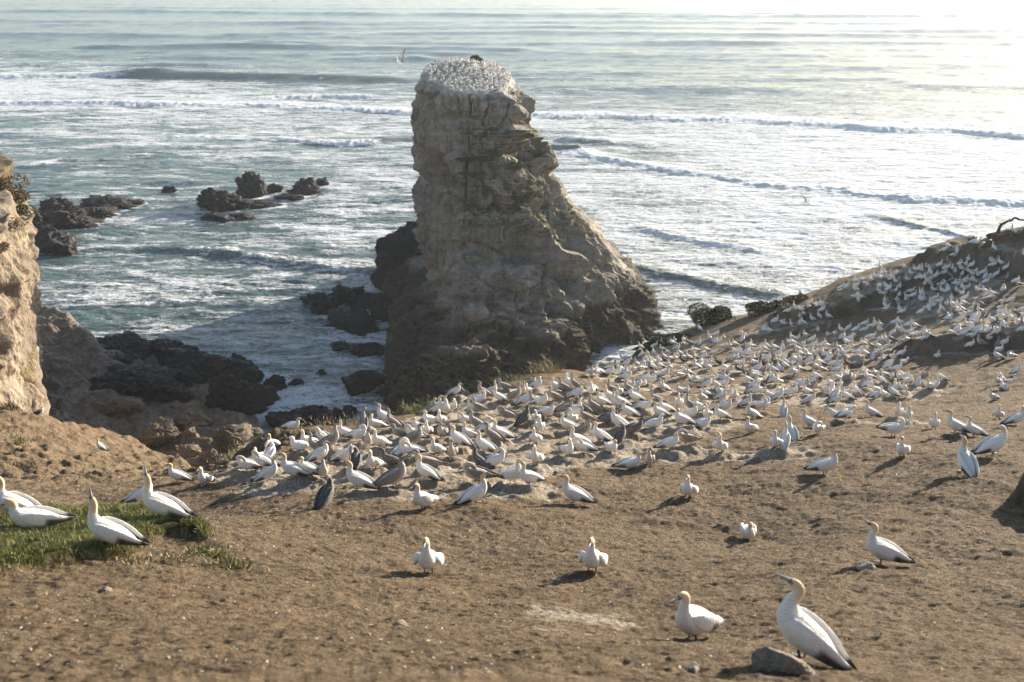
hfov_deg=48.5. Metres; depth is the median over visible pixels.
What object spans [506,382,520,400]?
gannet
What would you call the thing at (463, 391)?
gannet
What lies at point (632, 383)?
gannet
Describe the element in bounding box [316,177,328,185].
boulder
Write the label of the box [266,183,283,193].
boulder
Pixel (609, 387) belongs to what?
gannet
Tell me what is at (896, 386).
gannet
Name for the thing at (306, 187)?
boulder
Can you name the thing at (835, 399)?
gannet
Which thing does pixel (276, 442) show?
gannet
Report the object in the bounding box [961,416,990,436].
gannet
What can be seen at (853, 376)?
gannet
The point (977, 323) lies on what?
gannet
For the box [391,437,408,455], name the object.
gannet
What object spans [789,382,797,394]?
gannet
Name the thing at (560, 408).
gannet
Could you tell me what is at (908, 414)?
gannet
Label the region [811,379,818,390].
gannet
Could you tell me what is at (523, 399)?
gannet
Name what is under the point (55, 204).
boulder
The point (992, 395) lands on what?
gannet
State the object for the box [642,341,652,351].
shrub
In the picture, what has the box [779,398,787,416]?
gannet
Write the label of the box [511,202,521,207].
cliff plant
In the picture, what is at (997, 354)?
gannet
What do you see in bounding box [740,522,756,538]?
gannet
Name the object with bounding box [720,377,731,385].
gannet
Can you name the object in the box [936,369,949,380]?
gannet
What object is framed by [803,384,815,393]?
gannet
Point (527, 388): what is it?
gannet
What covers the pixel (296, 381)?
boulder
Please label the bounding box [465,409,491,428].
gannet
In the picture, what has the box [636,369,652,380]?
gannet
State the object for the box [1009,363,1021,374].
gannet
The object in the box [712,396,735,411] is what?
gannet
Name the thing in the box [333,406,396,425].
grass tuft
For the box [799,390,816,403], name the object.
gannet
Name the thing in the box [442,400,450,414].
gannet
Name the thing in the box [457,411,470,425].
gannet
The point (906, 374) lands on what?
gannet
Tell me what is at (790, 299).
shrub
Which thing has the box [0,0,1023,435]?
sea
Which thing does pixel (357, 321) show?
boulder
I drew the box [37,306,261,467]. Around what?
rock shelf
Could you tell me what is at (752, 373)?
gannet
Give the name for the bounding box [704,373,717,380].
gannet
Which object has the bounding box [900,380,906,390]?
gannet
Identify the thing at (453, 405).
gannet
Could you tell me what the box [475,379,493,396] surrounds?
gannet
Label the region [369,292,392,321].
boulder
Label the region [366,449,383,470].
gannet
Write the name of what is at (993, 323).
gannet
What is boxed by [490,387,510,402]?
gannet
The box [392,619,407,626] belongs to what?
stone
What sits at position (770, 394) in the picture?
gannet
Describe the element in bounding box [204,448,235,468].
grass tuft
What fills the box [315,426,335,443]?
gannet
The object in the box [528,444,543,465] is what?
gannet
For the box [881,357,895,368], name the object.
gannet
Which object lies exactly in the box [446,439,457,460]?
gannet
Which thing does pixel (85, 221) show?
boulder
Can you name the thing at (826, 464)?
gannet
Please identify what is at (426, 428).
gannet
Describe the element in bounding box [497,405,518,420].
gannet
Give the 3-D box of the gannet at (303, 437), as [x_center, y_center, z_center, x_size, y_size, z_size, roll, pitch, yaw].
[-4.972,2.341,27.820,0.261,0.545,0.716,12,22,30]
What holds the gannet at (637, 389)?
on the headland
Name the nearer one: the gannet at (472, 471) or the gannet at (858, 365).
the gannet at (472, 471)
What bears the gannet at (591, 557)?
on the headland
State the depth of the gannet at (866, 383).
44.47 m
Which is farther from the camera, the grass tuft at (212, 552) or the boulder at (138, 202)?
the boulder at (138, 202)
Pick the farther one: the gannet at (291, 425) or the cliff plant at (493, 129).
the cliff plant at (493, 129)
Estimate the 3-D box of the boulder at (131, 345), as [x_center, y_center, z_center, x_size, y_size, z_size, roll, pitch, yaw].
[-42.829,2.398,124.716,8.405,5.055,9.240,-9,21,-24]
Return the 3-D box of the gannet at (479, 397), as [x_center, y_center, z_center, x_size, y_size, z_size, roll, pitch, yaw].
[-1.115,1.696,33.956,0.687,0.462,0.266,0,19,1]
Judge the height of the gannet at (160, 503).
0.759 m
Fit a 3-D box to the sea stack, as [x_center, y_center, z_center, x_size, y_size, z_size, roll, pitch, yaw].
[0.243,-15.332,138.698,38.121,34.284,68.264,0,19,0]
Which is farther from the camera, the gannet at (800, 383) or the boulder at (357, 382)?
the boulder at (357, 382)
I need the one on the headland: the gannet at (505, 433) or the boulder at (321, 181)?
the gannet at (505, 433)
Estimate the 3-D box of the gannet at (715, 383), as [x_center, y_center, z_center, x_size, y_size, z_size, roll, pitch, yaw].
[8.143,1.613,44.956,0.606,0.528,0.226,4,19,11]
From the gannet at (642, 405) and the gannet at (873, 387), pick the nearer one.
the gannet at (642, 405)
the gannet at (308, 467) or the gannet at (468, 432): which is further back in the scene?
the gannet at (468, 432)
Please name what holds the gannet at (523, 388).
on the headland
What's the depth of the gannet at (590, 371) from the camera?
43.91 m
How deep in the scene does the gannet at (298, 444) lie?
26.75 m
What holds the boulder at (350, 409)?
in the sea
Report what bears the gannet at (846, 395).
on the headland
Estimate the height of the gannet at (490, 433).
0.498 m
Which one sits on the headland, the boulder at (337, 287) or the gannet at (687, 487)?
the gannet at (687, 487)
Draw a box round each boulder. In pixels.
[32,209,58,230]
[34,226,77,255]
[38,196,83,211]
[43,209,87,228]
[59,215,104,229]
[79,206,120,218]
[80,194,137,209]
[87,361,181,395]
[96,331,155,363]
[108,396,144,413]
[127,199,144,205]
[141,416,180,446]
[142,372,194,402]
[149,338,206,365]
[160,185,176,192]
[164,347,259,387]
[170,400,212,430]
[177,444,200,457]
[181,427,199,444]
[185,457,207,467]
[195,187,249,211]
[198,436,212,445]
[198,448,222,464]
[200,211,234,221]
[204,374,280,415]
[212,422,252,449]
[228,213,255,220]
[230,353,245,359]
[235,171,267,198]
[243,359,264,382]
[249,200,283,208]
[250,427,263,437]
[263,374,287,390]
[264,411,296,427]
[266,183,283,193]
[273,193,304,200]
[285,405,333,427]
[286,176,320,195]
[288,378,303,385]
[300,296,308,304]
[307,292,339,314]
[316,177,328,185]
[316,369,326,374]
[324,307,380,336]
[328,286,364,304]
[330,340,349,350]
[331,284,349,290]
[331,408,353,422]
[341,369,385,395]
[343,405,357,414]
[349,292,375,311]
[349,342,386,357]
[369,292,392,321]
[370,221,422,291]
[375,386,384,396]
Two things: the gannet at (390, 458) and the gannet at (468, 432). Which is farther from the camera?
the gannet at (468, 432)
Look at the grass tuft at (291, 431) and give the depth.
32.30 m
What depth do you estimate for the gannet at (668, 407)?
31.86 m
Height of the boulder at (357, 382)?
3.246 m
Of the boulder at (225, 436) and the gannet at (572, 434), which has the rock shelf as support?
the boulder at (225, 436)
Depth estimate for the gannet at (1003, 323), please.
50.59 m
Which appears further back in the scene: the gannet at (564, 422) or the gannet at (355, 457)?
the gannet at (564, 422)
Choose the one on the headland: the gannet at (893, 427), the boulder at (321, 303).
the gannet at (893, 427)
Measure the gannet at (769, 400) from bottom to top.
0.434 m
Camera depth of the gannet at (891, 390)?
42.53 m
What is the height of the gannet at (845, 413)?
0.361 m
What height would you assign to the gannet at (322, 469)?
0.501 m
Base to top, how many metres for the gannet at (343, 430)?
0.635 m
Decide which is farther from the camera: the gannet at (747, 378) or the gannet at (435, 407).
the gannet at (747, 378)
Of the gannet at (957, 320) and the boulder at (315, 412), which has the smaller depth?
the gannet at (957, 320)
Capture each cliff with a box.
[0,154,42,369]
[0,189,50,414]
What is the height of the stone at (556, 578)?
0.080 m
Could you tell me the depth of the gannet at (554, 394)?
34.08 m
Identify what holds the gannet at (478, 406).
on the headland
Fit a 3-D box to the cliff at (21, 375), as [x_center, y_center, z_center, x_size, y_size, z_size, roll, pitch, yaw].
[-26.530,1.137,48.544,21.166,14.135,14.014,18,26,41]
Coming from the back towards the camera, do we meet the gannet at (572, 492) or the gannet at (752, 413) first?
the gannet at (752, 413)
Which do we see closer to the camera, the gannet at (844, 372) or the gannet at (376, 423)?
the gannet at (376, 423)
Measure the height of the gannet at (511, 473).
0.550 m
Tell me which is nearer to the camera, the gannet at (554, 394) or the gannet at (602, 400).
the gannet at (602, 400)
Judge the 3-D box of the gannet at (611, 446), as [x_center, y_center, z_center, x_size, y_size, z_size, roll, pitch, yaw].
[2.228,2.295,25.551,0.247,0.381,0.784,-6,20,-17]
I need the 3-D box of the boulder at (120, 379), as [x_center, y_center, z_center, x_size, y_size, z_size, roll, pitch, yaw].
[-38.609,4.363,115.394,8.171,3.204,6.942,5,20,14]
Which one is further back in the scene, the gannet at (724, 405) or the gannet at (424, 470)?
the gannet at (724, 405)
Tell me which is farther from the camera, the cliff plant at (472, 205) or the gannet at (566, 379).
the cliff plant at (472, 205)
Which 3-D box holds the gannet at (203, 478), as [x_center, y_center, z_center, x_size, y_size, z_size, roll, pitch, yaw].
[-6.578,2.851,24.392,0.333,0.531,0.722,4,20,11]
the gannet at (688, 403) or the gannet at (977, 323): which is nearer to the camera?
the gannet at (688, 403)
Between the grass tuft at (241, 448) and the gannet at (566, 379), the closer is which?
the grass tuft at (241, 448)
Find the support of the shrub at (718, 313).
on the headland
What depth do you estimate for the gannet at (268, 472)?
22.90 m
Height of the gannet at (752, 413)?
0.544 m
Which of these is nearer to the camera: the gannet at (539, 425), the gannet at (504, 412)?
the gannet at (539, 425)
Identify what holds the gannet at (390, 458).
on the headland
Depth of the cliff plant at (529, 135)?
130.25 m
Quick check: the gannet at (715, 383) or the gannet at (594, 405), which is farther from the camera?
the gannet at (715, 383)
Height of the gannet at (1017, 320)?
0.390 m
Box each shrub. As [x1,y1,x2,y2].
[0,173,29,189]
[0,216,28,233]
[0,241,10,252]
[8,188,30,204]
[16,204,37,220]
[470,55,482,62]
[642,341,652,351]
[643,332,690,345]
[687,302,735,325]
[744,299,786,316]
[782,294,809,303]
[986,232,1002,239]
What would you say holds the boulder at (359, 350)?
in the sea
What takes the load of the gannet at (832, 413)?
on the headland
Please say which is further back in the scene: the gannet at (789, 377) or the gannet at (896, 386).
the gannet at (789, 377)
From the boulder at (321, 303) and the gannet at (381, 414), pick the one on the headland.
the gannet at (381, 414)
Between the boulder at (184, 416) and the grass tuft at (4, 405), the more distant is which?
the boulder at (184, 416)
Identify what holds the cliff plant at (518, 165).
on the sea stack
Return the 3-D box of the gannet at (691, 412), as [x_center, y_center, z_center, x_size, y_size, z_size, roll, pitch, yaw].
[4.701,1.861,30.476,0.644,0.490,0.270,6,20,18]
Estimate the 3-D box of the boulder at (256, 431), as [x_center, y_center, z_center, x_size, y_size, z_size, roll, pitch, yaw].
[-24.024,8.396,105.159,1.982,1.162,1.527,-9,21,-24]
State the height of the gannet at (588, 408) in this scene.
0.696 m
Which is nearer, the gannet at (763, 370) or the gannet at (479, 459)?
the gannet at (479, 459)
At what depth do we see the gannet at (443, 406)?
32.12 m
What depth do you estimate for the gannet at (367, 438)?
27.28 m
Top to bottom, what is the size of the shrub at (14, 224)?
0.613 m
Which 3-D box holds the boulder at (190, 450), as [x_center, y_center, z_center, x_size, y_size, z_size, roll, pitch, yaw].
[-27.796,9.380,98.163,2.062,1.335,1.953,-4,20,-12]
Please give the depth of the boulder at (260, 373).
124.45 m
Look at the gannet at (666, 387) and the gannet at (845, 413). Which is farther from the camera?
the gannet at (666, 387)
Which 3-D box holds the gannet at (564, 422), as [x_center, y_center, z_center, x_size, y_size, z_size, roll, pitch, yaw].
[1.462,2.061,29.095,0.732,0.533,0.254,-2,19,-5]
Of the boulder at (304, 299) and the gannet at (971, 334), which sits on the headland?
the gannet at (971, 334)
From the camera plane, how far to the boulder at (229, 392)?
111.29 m
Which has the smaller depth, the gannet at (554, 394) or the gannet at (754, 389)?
the gannet at (554, 394)
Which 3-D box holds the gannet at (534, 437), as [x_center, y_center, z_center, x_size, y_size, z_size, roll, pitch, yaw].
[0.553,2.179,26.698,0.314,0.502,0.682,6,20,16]
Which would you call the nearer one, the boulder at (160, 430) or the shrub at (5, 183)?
the shrub at (5, 183)
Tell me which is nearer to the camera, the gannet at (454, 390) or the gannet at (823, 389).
the gannet at (454, 390)
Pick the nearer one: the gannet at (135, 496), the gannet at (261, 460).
the gannet at (135, 496)
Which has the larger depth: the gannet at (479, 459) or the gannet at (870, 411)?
the gannet at (870, 411)
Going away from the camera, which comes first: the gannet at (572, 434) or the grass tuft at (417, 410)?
the gannet at (572, 434)
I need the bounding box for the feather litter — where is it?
[0,373,1023,681]
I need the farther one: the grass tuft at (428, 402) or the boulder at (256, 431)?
the boulder at (256, 431)
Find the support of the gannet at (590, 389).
on the headland
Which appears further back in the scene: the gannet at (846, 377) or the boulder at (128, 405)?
the boulder at (128, 405)
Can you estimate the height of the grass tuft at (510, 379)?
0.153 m
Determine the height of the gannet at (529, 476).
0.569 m
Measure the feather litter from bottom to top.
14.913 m
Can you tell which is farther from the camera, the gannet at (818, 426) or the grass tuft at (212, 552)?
the gannet at (818, 426)
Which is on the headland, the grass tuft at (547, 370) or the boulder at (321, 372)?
the grass tuft at (547, 370)
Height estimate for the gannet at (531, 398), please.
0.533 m
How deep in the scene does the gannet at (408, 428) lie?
27.92 m
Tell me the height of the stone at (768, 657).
0.245 m
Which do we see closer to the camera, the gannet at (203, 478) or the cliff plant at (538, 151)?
the gannet at (203, 478)
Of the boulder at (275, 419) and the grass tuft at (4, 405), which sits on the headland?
the grass tuft at (4, 405)
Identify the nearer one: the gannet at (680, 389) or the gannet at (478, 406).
the gannet at (478, 406)
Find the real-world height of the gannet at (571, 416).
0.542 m
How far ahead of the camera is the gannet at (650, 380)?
43.87 m
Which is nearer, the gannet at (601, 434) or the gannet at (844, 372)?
the gannet at (601, 434)
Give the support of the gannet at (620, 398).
on the headland
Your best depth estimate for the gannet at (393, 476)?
20.45 m
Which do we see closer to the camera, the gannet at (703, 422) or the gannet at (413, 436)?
the gannet at (413, 436)
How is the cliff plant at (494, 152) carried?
on the sea stack
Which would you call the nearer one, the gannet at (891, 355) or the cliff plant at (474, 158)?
the gannet at (891, 355)
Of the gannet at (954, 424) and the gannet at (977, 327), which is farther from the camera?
the gannet at (977, 327)
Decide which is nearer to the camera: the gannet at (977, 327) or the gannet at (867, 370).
the gannet at (867, 370)
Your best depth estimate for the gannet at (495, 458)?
23.55 m
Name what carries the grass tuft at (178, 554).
on the headland
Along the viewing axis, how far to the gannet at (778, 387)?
43.78 m
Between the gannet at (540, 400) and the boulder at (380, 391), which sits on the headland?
the gannet at (540, 400)
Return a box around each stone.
[98,586,112,592]
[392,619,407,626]
[551,576,560,580]
[685,661,698,671]
[751,644,814,677]
[855,561,875,570]
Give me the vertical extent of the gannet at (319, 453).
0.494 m
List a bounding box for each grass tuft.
[0,397,24,410]
[5,432,36,445]
[6,452,46,470]
[65,469,107,482]
[107,552,161,568]
[133,548,198,567]
[147,462,165,469]
[166,541,245,560]
[195,550,259,573]
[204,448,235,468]
[220,437,252,456]
[278,423,307,438]
[305,415,358,426]
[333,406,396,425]
[392,399,443,416]
[414,395,457,405]
[480,371,533,384]
[521,358,567,374]
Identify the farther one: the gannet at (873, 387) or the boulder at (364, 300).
the boulder at (364, 300)
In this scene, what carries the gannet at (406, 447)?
on the headland
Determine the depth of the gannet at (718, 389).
42.89 m
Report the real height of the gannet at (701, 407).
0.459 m
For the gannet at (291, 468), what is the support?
on the headland
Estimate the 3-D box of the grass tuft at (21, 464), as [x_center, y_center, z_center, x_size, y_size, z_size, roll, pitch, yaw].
[-14.028,3.618,32.402,1.655,0.131,1.596,-13,23,-34]
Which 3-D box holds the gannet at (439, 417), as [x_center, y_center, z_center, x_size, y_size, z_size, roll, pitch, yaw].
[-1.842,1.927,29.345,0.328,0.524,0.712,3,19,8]
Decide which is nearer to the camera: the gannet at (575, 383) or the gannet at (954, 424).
the gannet at (954, 424)
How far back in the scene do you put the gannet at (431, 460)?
22.59 m
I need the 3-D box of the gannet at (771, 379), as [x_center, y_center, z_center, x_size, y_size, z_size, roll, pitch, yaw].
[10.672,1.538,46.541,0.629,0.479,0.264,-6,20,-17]
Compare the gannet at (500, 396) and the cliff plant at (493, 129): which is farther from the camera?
the cliff plant at (493, 129)
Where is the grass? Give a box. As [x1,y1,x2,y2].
[0,500,215,570]
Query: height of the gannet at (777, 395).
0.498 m
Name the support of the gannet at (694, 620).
on the headland
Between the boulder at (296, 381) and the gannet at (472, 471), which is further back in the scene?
the boulder at (296, 381)
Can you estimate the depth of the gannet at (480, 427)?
28.72 m
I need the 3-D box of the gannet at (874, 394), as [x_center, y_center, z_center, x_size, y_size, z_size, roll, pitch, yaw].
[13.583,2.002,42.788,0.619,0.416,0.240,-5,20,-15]
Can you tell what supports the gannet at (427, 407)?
on the headland
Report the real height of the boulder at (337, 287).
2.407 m
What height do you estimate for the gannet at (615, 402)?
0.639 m
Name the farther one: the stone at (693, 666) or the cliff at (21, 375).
the cliff at (21, 375)
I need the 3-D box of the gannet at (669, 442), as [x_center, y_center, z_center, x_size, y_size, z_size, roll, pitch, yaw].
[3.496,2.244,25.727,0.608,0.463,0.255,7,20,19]
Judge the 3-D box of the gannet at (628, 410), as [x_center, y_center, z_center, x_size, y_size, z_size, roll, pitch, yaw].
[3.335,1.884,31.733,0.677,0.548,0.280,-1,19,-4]
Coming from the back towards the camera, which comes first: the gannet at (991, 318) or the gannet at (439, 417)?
the gannet at (991, 318)
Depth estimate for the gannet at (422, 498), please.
18.95 m
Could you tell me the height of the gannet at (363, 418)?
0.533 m
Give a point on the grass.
(11, 542)
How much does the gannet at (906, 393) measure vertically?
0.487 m
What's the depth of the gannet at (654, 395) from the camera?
35.21 m
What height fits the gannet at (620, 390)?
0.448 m
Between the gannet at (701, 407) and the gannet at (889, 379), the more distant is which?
the gannet at (889, 379)
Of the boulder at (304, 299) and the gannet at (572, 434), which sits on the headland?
the gannet at (572, 434)
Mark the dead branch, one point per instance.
(1003, 223)
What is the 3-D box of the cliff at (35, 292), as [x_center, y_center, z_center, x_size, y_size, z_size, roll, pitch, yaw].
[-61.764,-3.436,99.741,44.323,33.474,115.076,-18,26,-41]
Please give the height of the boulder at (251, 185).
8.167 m
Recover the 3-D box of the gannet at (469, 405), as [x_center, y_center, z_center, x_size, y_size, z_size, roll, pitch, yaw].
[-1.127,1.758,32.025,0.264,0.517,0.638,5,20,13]
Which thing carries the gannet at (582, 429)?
on the headland
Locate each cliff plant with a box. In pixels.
[454,155,494,162]
[458,171,486,175]
[466,202,477,207]
[481,185,489,198]
[483,149,505,155]
[487,127,498,130]
[505,161,523,170]
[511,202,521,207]
[517,194,532,203]
[518,132,534,137]
[528,149,546,154]
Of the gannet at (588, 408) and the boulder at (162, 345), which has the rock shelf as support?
the boulder at (162, 345)
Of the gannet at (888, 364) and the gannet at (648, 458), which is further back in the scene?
the gannet at (888, 364)
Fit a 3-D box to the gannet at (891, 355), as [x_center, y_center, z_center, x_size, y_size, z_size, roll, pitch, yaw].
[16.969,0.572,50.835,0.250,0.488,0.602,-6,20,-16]
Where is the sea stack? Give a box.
[381,60,662,415]
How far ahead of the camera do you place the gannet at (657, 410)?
31.36 m
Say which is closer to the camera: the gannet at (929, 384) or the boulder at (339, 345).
the gannet at (929, 384)
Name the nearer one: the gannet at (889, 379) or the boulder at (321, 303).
the gannet at (889, 379)
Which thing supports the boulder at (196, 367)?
on the rock shelf
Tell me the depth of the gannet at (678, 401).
33.93 m
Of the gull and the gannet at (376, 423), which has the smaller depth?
the gannet at (376, 423)
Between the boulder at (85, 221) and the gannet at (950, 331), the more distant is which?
the boulder at (85, 221)
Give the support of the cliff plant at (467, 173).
on the sea stack
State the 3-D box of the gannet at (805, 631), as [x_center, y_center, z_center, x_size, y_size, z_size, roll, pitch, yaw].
[1.969,1.834,7.353,0.582,0.676,0.259,5,20,14]
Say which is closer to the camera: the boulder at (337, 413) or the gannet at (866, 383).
the gannet at (866, 383)
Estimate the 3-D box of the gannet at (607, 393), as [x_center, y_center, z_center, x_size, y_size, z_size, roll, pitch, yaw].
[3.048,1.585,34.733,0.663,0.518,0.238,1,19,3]
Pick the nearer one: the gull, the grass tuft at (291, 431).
the grass tuft at (291, 431)
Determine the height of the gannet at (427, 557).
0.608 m
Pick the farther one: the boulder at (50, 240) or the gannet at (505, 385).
the boulder at (50, 240)
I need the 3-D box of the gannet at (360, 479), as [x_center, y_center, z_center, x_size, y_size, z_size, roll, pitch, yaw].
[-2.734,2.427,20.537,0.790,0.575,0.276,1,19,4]
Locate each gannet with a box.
[0,476,41,511]
[0,499,76,528]
[87,488,150,549]
[94,436,109,451]
[120,482,152,503]
[142,466,197,518]
[164,463,195,482]
[197,466,215,486]
[236,455,264,470]
[249,455,278,482]
[251,450,280,469]
[263,440,275,457]
[265,433,280,446]
[275,452,313,478]
[278,417,303,429]
[284,436,308,449]
[294,429,318,447]
[297,456,318,474]
[304,441,331,461]
[305,430,321,449]
[313,474,333,509]
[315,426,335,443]
[316,459,328,479]
[318,425,338,446]
[327,440,357,461]
[338,419,351,437]
[340,460,380,490]
[341,424,365,441]
[349,445,361,470]
[359,407,368,429]
[362,429,371,446]
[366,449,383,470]
[369,414,388,427]
[369,429,392,447]
[373,453,409,488]
[374,401,393,420]
[376,447,409,463]
[386,407,404,427]
[387,423,406,436]
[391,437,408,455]
[397,423,425,443]
[400,441,428,457]
[404,424,429,437]
[408,449,448,466]
[410,417,432,433]
[410,483,439,510]
[413,451,444,481]
[413,537,443,574]
[415,398,437,415]
[419,410,437,426]
[421,420,432,434]
[427,393,449,414]
[427,395,443,414]
[429,437,445,455]
[435,409,446,422]
[437,422,447,438]
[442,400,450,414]
[445,383,462,394]
[446,425,476,446]
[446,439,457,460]
[449,398,456,412]
[453,470,489,504]
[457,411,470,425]
[457,421,484,437]
[459,381,468,395]
[463,390,485,401]
[463,462,499,482]
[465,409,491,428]
[465,444,494,469]
[466,398,473,412]
[470,430,500,452]
[471,397,490,411]
[474,416,492,432]
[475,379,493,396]
[475,447,504,466]
[482,422,506,441]
[487,379,496,391]
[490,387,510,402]
[490,419,517,438]
[494,378,516,388]
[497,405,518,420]
[498,459,525,483]
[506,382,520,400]
[512,389,532,405]
[513,404,529,426]
[517,381,525,395]
[518,461,546,485]
[521,375,536,386]
[525,383,530,393]
[528,376,541,387]
[528,390,548,406]
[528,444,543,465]
[529,391,548,405]
[529,427,542,444]
[531,402,559,414]
[531,409,540,422]
[533,415,544,431]
[547,386,565,399]
[550,377,565,390]
[553,399,577,411]
[555,377,573,391]
[555,412,577,430]
[555,474,597,503]
[559,437,573,457]
[560,398,582,417]
[563,408,577,421]
[564,372,572,385]
[565,383,585,398]
[566,425,594,443]
[568,419,591,435]
[570,373,585,388]
[573,437,601,452]
[576,406,600,423]
[577,393,598,415]
[578,537,607,574]
[586,394,606,411]
[587,365,593,376]
[587,376,603,391]
[587,381,594,396]
[588,421,612,441]
[596,391,612,404]
[597,407,622,421]
[600,364,615,374]
[601,385,614,400]
[603,439,617,451]
[607,377,615,391]
[608,407,629,426]
[611,365,622,375]
[611,391,621,407]
[611,452,646,467]
[612,388,632,406]
[613,423,625,443]
[615,384,622,393]
[616,371,631,379]
[621,400,642,416]
[622,379,635,389]
[622,383,641,395]
[623,378,635,389]
[625,417,646,432]
[629,386,647,401]
[631,397,654,409]
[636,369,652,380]
[642,373,655,383]
[643,447,654,466]
[644,413,665,427]
[649,389,666,401]
[652,402,672,417]
[653,432,678,450]
[655,397,675,411]
[658,378,672,389]
[658,380,665,388]
[669,591,725,640]
[674,408,698,426]
[675,393,683,405]
[676,383,689,393]
[677,429,703,444]
[680,403,700,419]
[680,475,698,500]
[684,391,700,410]
[688,412,716,427]
[690,397,711,411]
[698,389,707,400]
[702,403,712,417]
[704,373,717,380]
[711,375,724,387]
[711,389,726,399]
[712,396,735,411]
[712,433,727,453]
[713,403,734,419]
[716,372,723,380]
[716,384,721,393]
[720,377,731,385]
[731,389,738,398]
[736,393,751,406]
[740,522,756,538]
[743,402,763,417]
[744,372,753,381]
[744,382,762,393]
[744,416,758,433]
[746,376,759,388]
[746,397,767,410]
[748,369,763,376]
[754,396,770,409]
[755,380,767,393]
[759,362,767,372]
[760,376,769,385]
[760,387,774,397]
[768,372,779,382]
[769,430,783,450]
[770,363,781,372]
[770,387,782,400]
[774,573,857,670]
[776,383,783,390]
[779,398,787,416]
[779,421,790,450]
[780,372,796,379]
[783,384,794,396]
[787,414,798,440]
[789,367,799,377]
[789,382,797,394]
[793,376,803,386]
[798,409,816,426]
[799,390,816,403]
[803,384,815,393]
[803,449,845,473]
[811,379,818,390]
[812,369,824,378]
[812,421,825,433]
[821,383,827,391]
[823,407,851,418]
[825,376,837,384]
[826,391,841,402]
[828,384,841,399]
[833,371,841,381]
[834,405,856,419]
[838,370,853,381]
[841,387,856,399]
[842,365,848,375]
[850,371,855,380]
[850,381,864,396]
[851,360,865,368]
[858,377,872,388]
[861,400,883,416]
[862,365,873,374]
[862,518,915,563]
[863,370,875,378]
[866,388,880,397]
[870,383,885,390]
[875,418,904,435]
[876,371,886,382]
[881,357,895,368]
[885,374,898,381]
[887,361,902,371]
[887,381,901,391]
[887,382,903,396]
[888,350,895,357]
[894,401,902,416]
[895,346,908,356]
[896,436,910,458]
[897,370,910,379]
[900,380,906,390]
[902,406,912,419]
[903,387,909,395]
[919,329,929,340]
[925,379,935,389]
[929,412,939,429]
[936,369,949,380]
[942,409,969,433]
[947,327,957,335]
[948,314,964,324]
[957,434,978,476]
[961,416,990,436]
[962,338,974,347]
[963,330,976,338]
[968,321,983,330]
[970,425,1006,454]
[973,318,981,325]
[974,334,988,345]
[988,313,999,322]
[989,388,1000,400]
[990,316,998,326]
[990,325,1003,335]
[992,404,1004,419]
[993,348,1005,359]
[998,336,1009,345]
[999,379,1007,390]
[1000,315,1007,328]
[1000,405,1023,424]
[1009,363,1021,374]
[1014,316,1023,323]
[1014,325,1023,332]
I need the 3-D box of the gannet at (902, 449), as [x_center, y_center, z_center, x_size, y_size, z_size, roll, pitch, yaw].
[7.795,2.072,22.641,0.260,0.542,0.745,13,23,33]
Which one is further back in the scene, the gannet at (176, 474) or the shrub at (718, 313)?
the shrub at (718, 313)
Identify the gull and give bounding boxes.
[33,406,43,415]
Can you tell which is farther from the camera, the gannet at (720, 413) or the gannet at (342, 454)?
the gannet at (720, 413)
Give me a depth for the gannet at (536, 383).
37.47 m
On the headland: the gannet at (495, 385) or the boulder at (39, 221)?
the gannet at (495, 385)
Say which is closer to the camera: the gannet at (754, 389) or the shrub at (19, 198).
the gannet at (754, 389)
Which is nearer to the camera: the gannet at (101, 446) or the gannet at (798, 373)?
the gannet at (101, 446)
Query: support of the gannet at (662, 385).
on the headland
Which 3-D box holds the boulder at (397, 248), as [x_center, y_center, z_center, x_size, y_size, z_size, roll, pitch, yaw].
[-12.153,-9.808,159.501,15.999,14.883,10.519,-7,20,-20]
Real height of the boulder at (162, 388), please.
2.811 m
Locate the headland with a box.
[0,227,1023,681]
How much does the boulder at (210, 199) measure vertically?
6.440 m
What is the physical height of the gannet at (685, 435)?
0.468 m
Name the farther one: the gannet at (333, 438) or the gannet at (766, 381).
the gannet at (766, 381)
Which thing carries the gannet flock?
on the headland
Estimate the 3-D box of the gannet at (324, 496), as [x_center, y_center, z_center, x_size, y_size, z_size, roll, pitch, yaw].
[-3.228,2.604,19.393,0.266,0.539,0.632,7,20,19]
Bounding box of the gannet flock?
[425,57,1023,396]
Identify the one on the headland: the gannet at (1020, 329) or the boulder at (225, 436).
the gannet at (1020, 329)
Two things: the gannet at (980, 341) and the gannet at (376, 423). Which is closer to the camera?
the gannet at (376, 423)
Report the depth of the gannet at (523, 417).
29.94 m
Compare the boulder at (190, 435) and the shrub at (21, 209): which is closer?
the shrub at (21, 209)
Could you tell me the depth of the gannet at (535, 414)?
29.87 m
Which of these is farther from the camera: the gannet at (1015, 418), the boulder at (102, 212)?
the boulder at (102, 212)
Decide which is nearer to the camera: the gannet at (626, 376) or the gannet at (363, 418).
the gannet at (363, 418)
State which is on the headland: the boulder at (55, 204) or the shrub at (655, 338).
the shrub at (655, 338)
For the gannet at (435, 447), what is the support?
on the headland
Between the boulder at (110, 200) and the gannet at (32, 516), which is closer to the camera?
the gannet at (32, 516)
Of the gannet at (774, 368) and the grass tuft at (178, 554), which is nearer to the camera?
the grass tuft at (178, 554)
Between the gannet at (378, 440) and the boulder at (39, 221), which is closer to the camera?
the gannet at (378, 440)
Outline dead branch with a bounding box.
[996,217,1023,232]
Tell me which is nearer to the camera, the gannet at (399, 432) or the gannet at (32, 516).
the gannet at (32, 516)
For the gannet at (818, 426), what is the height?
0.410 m
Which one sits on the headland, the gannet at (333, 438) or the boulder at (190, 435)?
the gannet at (333, 438)
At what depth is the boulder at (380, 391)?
120.57 m
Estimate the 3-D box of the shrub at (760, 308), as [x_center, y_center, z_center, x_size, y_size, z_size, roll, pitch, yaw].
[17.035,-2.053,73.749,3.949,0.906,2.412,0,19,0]
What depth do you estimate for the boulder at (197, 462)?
95.19 m

